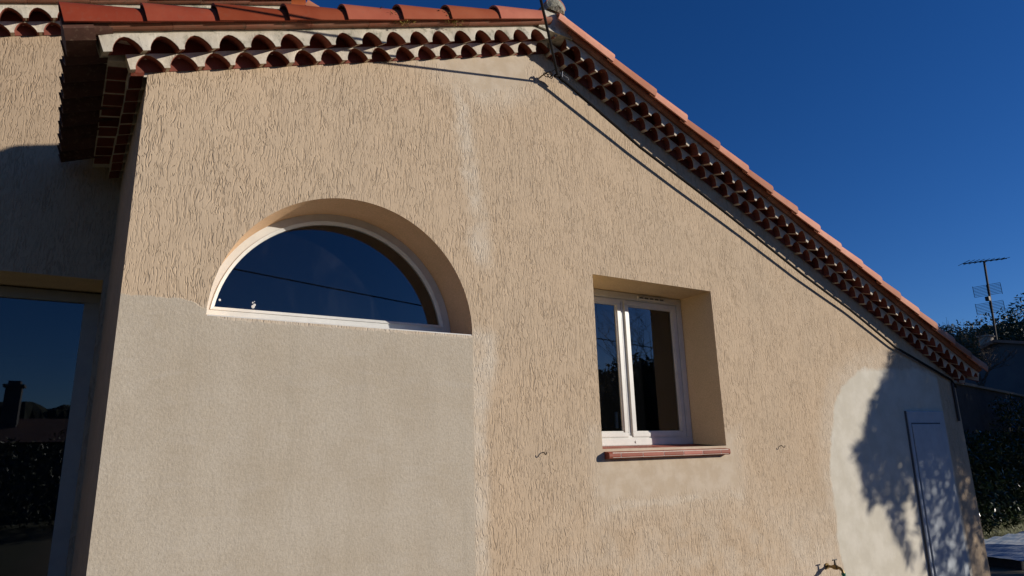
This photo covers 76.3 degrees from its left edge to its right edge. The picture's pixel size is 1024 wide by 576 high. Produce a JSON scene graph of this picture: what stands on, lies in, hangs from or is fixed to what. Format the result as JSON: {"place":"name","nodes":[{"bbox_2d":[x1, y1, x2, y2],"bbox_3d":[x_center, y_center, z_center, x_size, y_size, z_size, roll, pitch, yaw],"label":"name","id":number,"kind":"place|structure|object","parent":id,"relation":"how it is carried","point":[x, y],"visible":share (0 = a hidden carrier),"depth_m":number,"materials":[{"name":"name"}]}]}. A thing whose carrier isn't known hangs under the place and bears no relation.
{"place":"outdoors","nodes":[
{"label":"outdoors","id":0,"kind":"place"},
{"bbox_2d":[306,0,1023,333],"label":"sky","id":1,"kind":"structure","parent":0,"point":[896,127],"materials":[{"name":"blue"}]},
{"bbox_2d":[942,319,1001,380],"bbox_3d":[13.038,3.359,18.784,1.924,5.088,1.933,7,-16,-31],"label":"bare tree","id":2,"kind":"object","parent":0,"point":[978,339],"visible":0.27,"depth_m":18.91,"materials":[{"name":"green plant"}]},
{"bbox_2d":[962,336,1018,385],"bbox_3d":[13.740,3.527,18.521,1.363,4.593,1.943,2,-14,-15],"label":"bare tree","id":3,"kind":"object","parent":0,"point":[981,380],"visible":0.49,"depth_m":18.77,"materials":[{"name":"green plant"}]},
{"bbox_2d":[965,334,1023,394],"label":"house","id":4,"kind":"structure","parent":0,"point":[1010,378],"depth_m":20.51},
{"bbox_2d":[958,257,1009,339],"bbox_3d":[19.416,1.485,26.053,1.551,5.498,1.241,-5,-14,14],"label":"tv aerial","id":5,"kind":"object","parent":4,"relation":"attached to","point":[988,298],"visible":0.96,"depth_m":26.32,"materials":[{"name":"metal"}]},
{"bbox_2d":[977,318,1023,343],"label":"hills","id":6,"kind":"structure","parent":0,"point":[1003,328],"depth_m":76.71,"materials":[{"name":"green plant"}]},
{"bbox_2d":[982,515,1023,538],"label":"grass","id":7,"kind":"structure","parent":0,"point":[1001,533],"depth_m":11.25,"materials":[{"name":"green plant"}]},
{"bbox_2d":[986,515,1023,575],"bbox_3d":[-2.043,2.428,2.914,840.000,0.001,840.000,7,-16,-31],"label":"ground","id":8,"kind":"structure","parent":0,"point":[996,571],"depth_m":8.00,"materials":[{"name":"green plant"}]},
{"bbox_2d":[0,0,318,575],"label":"house","id":9,"kind":"structure","parent":8,"relation":"on","point":[57,223],"depth_m":5.06,"materials":[{"name":"beige paint"}]},
{"bbox_2d":[0,286,100,575],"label":"glazed door","id":10,"kind":"structure","parent":9,"relation":"in","point":[73,444],"depth_m":5.05,"materials":[{"name":"white glass"}]},
{"bbox_2d":[57,0,990,575],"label":"house","id":11,"kind":"structure","parent":8,"relation":"on","point":[389,292],"depth_m":4.76,"materials":[{"name":"beige paint"}]},
{"bbox_2d":[206,214,471,335],"bbox_3d":[-1.132,-0.118,4.413,1.722,0.881,0.401,7,-16,-31],"label":"window","id":12,"kind":"structure","parent":11,"relation":"in","point":[443,326],"depth_m":4.49,"materials":[{"name":"white plastic"}]},
{"bbox_2d":[380,7,416,25],"bbox_3d":[-0.786,-1.879,4.526,0.276,0.099,0.082,7,-16,-31],"label":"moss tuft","id":13,"kind":"object","parent":11,"relation":"on","point":[402,21],"visible":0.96,"depth_m":4.54,"materials":[{"name":"green plant"}]},
{"bbox_2d":[438,10,460,26],"bbox_3d":[-0.460,-1.983,4.770,0.233,0.126,0.084,7,-16,-31],"label":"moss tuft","id":14,"kind":"object","parent":11,"relation":"on","point":[451,20],"visible":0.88,"depth_m":4.77,"materials":[{"name":"green plant"}]},
{"bbox_2d":[539,68,568,82],"bbox_3d":[0.350,-1.781,5.445,0.259,0.092,0.094,0,-14,-8],"label":"cable bracket","id":15,"kind":"object","parent":11,"relation":"attached to","point":[558,76],"visible":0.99,"depth_m":5.42,"materials":[{"name":"grey metal"}]},
{"bbox_2d":[539,0,558,74],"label":"power cable","id":16,"kind":"object","parent":15,"relation":"attached to","point":[548,33],"visible":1,"depth_m":4.93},
{"bbox_2d":[593,289,692,445],"bbox_3d":[1.044,0.708,5.816,1.371,1.354,0.097,7,-16,-30],"label":"window","id":17,"kind":"structure","parent":11,"relation":"in","point":[628,435],"depth_m":5.86,"materials":[{"name":"white plastic"}]},
{"bbox_2d":[559,77,956,387],"bbox_3d":[2.885,-0.277,6.673,5.814,2.424,0.036,7,-16,-31],"label":"power cable","id":18,"kind":"object","parent":11,"relation":"attached to","point":[570,86],"visible":1,"depth_m":6.30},
{"bbox_2d":[825,559,845,575],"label":"garden tap","id":19,"kind":"object","parent":11,"relation":"attached to","point":[834,566],"visible":1,"depth_m":5.92,"materials":[{"name":"gold metal"}]},
{"bbox_2d":[904,411,969,575],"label":"door","id":20,"kind":"structure","parent":11,"relation":"in","point":[945,549],"depth_m":7.14,"materials":[{"name":"white paint"}]},
{"bbox_2d":[951,382,960,420],"bbox_3d":[5.333,1.364,7.836,0.034,0.460,0.030,7,-16,-31],"label":"conduit","id":21,"kind":"object","parent":11,"relation":"attached to","point":[955,402],"visible":1,"depth_m":7.82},
{"bbox_2d":[938,323,984,379],"bbox_3d":[10.861,3.121,15.844,1.710,4.438,1.777,7,-16,-31],"label":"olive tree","id":22,"kind":"object","parent":8,"relation":"on","point":[966,345],"visible":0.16,"depth_m":15.62,"materials":[{"name":"green plant"}]},
{"bbox_2d":[942,293,1023,345],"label":"wood","id":23,"kind":"object","parent":8,"relation":"on","point":[1011,320],"visible":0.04,"depth_m":33.91,"materials":[{"name":"green plant"}]},
{"bbox_2d":[954,380,1023,527],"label":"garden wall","id":24,"kind":"structure","parent":8,"relation":"on","point":[974,400],"depth_m":13.56,"materials":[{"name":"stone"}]},
{"bbox_2d":[964,393,1023,536],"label":"hedge","id":25,"kind":"object","parent":8,"relation":"on","point":[1000,480],"visible":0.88,"depth_m":11.74,"materials":[{"name":"green plant"}]},
{"bbox_2d":[984,531,1023,569],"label":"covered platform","id":26,"kind":"structure","parent":8,"relation":"on","point":[1006,551],"depth_m":8.76,"materials":[{"name":"plastic"}]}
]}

